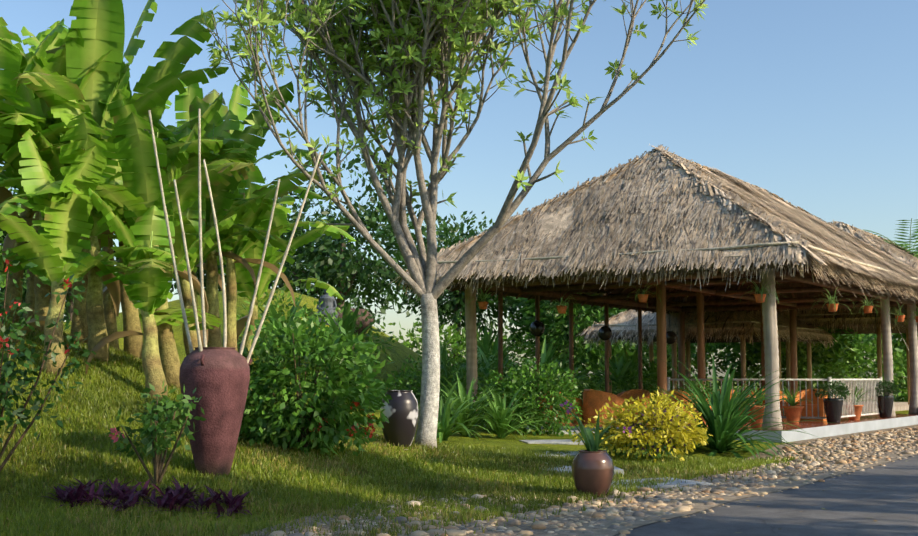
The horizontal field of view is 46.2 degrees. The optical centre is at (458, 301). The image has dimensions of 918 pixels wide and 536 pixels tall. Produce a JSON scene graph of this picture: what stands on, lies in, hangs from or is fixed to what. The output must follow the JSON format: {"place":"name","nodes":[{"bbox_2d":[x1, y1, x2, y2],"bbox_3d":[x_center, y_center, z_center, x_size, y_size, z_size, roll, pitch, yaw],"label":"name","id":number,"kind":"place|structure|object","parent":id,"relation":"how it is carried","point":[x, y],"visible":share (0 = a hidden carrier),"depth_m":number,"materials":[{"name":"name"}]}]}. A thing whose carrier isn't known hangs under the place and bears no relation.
{"place":"outdoors","nodes":[
{"label":"outdoors","id":0,"kind":"place"},
{"bbox_2d":[0,289,908,535],"bbox_3d":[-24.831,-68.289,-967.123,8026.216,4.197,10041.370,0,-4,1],"label":"lawn ground","id":1,"kind":"structure","parent":0,"point":[400,353],"depth_m":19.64,"materials":[{"name":"green plant"}]},
{"bbox_2d":[0,0,355,399],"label":"banana plant","id":2,"kind":"object","parent":1,"relation":"on","point":[106,181],"depth_m":16.93,"materials":[{"name":"green plant"}]},
{"bbox_2d":[337,307,373,334],"bbox_3d":[-3.227,0.618,31.280,1.500,0.930,1.086,0,-4,1],"label":"garden rock","id":3,"kind":"object","parent":1,"relation":"on","point":[365,325],"visible":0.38,"depth_m":30.93,"materials":[{"name":"stone"}]},
{"bbox_2d":[179,347,587,475],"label":"clay jars","id":4,"kind":"object","parent":1,"relation":"on","point":[218,378],"visible":0.9,"depth_m":11.68},
{"bbox_2d":[148,109,908,362],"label":"bamboo poles","id":5,"kind":"object","parent":4,"relation":"in","point":[221,265],"visible":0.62,"depth_m":12.13,"materials":[{"name":"beige wood"}]},
{"bbox_2d":[380,390,418,446],"bbox_3d":[-0.952,1.865,17.172,0.620,0.900,0.620,0,-4,1],"label":"vase","id":6,"kind":"object","parent":1,"relation":"on","point":[401,412],"visible":0.81,"depth_m":16.94,"materials":[{"name":"brown ceramic"}]},
{"bbox_2d":[0,249,835,517],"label":"garden shrub","id":7,"kind":"object","parent":1,"relation":"on","point":[725,420],"depth_m":14.06,"materials":[{"name":"green plant"}]},
{"bbox_2d":[0,259,375,442],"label":"red flowers","id":8,"kind":"object","parent":7,"relation":"attached to","point":[115,439],"visible":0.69,"depth_m":10.93,"materials":[{"name":"red plant"}]},
{"bbox_2d":[192,0,708,448],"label":"plumeria tree","id":9,"kind":"object","parent":1,"relation":"on","point":[421,280],"depth_m":17.64,"materials":[{"name":"plant"}]},
{"bbox_2d":[0,136,917,420],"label":"tree","id":10,"kind":"object","parent":1,"relation":"on","point":[840,358],"depth_m":46.79,"materials":[{"name":"green plant"}]},
{"bbox_2d":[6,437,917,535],"bbox_3d":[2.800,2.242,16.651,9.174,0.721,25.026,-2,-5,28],"label":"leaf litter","id":11,"kind":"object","parent":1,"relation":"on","point":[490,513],"visible":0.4,"depth_m":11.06,"materials":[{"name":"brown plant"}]},
{"bbox_2d":[315,289,710,490],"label":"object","id":12,"kind":"object","parent":1,"relation":"on","point":[328,300],"visible":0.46,"depth_m":20.49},
{"bbox_2d":[241,424,917,535],"bbox_3d":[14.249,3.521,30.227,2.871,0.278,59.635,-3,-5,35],"label":"pebble stones","id":13,"kind":"object","parent":1,"relation":"on","point":[885,437],"visible":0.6,"depth_m":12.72,"materials":[{"name":"beige gravel"}]},
{"bbox_2d":[571,396,893,496],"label":"plant pots","id":14,"kind":"object","parent":13,"relation":"on","point":[593,472],"visible":0.83,"depth_m":12.72,"materials":[{"name":"brown ceramic"}]},
{"bbox_2d":[559,380,900,450],"bbox_3d":[6.641,2.039,21.944,1.412,0.870,21.395,-2,-5,31],"label":"pot plant","id":15,"kind":"object","parent":14,"relation":"attached to","point":[590,444],"depth_m":26.43,"materials":[{"name":"green plant"}]},
{"bbox_2d":[476,415,917,441],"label":"plinth slab","id":16,"kind":"structure","parent":1,"relation":"on","point":[831,430],"depth_m":25.64,"materials":[{"name":"concrete"}]},
{"bbox_2d":[465,268,917,430],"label":"wooden posts","id":17,"kind":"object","parent":16,"relation":"on","point":[769,333],"depth_m":29.20,"materials":[{"name":"brown wood"}]},
{"bbox_2d":[530,289,676,343],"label":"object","id":18,"kind":"object","parent":17,"relation":"attached to","point":[537,328],"visible":0.9,"depth_m":32.16,"materials":[{"name":"black"}]},
{"bbox_2d":[484,413,916,430],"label":"floor","id":19,"kind":"structure","parent":16,"relation":"on","point":[807,424],"depth_m":27.24,"materials":[{"name":"grey concrete"}]},
{"bbox_2d":[493,388,837,423],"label":"chairs","id":20,"kind":"object","parent":19,"relation":"on","point":[593,400],"visible":0.25,"depth_m":26.74,"materials":[{"name":"brown wood"}]},
{"bbox_2d":[478,277,917,427],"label":"flower pots","id":21,"kind":"object","parent":19,"relation":"on","point":[792,413],"visible":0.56,"depth_m":25.93,"materials":[{"name":"orange ceramic"}]},
{"bbox_2d":[463,277,917,410],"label":"potted plants","id":22,"kind":"object","parent":21,"relation":"attached to","point":[790,402],"visible":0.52,"depth_m":25.03,"materials":[{"name":"green plant"}]},
{"bbox_2d":[667,377,882,418],"bbox_3d":[9.250,2.568,28.499,6.798,1.150,2.939,1,-4,-16],"label":"bamboo railing","id":23,"kind":"object","parent":19,"relation":"on","point":[867,398],"visible":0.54,"depth_m":28.49,"materials":[{"name":"beige wood"}]},
{"bbox_2d":[609,324,909,410],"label":"posts","id":24,"kind":"object","parent":1,"relation":"on","point":[900,406],"depth_m":41.52,"materials":[{"name":"brown wood"}]},
{"bbox_2d":[576,309,836,352],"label":"thatched roof","id":25,"kind":"structure","parent":24,"relation":"on","point":[725,332],"depth_m":37.96,"materials":[{"name":"beige wicker"}]},
{"bbox_2d":[666,220,917,327],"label":"thatch roof","id":26,"kind":"structure","parent":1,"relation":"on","point":[878,242],"depth_m":37.86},
{"bbox_2d":[784,307,917,335],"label":"thatched roof","id":27,"kind":"structure","parent":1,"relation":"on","point":[839,320],"depth_m":41.64,"materials":[{"name":"beige wicker"}]},
{"bbox_2d":[863,218,917,394],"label":"areca palm","id":28,"kind":"object","parent":1,"relation":"on","point":[907,247],"depth_m":42.98,"materials":[{"name":"green plant"}]},
{"bbox_2d":[0,0,917,376],"label":"sky","id":29,"kind":"structure","parent":0,"point":[813,104],"materials":[{"name":"blue"}]},
{"bbox_2d":[391,144,917,316],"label":"thatch roof","id":30,"kind":"structure","parent":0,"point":[660,197],"depth_m":25.28,"materials":[{"name":"brown wicker"}]},
{"bbox_2d":[406,241,917,313],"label":"roof poles","id":31,"kind":"object","parent":30,"relation":"on","point":[708,249],"visible":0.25,"depth_m":29.31,"materials":[{"name":"brown wood"}]},
{"bbox_2d":[592,321,822,329],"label":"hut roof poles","id":32,"kind":"object","parent":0,"point":[706,323],"visible":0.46,"depth_m":38.10,"materials":[{"name":"brown wood"}]},
{"bbox_2d":[613,455,917,535],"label":"asphalt road","id":33,"kind":"structure","parent":0,"point":[856,503],"depth_m":11.39,"materials":[{"name":"grey asphalt"}]},
{"bbox_2d":[537,448,917,535],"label":"road edge dirt","id":34,"kind":"structure","parent":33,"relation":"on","point":[697,507],"depth_m":12.31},
{"bbox_2d":[796,311,906,317],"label":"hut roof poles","id":35,"kind":"object","parent":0,"point":[842,313],"visible":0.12,"depth_m":41.64,"materials":[{"name":"brown wood"}]}
]}

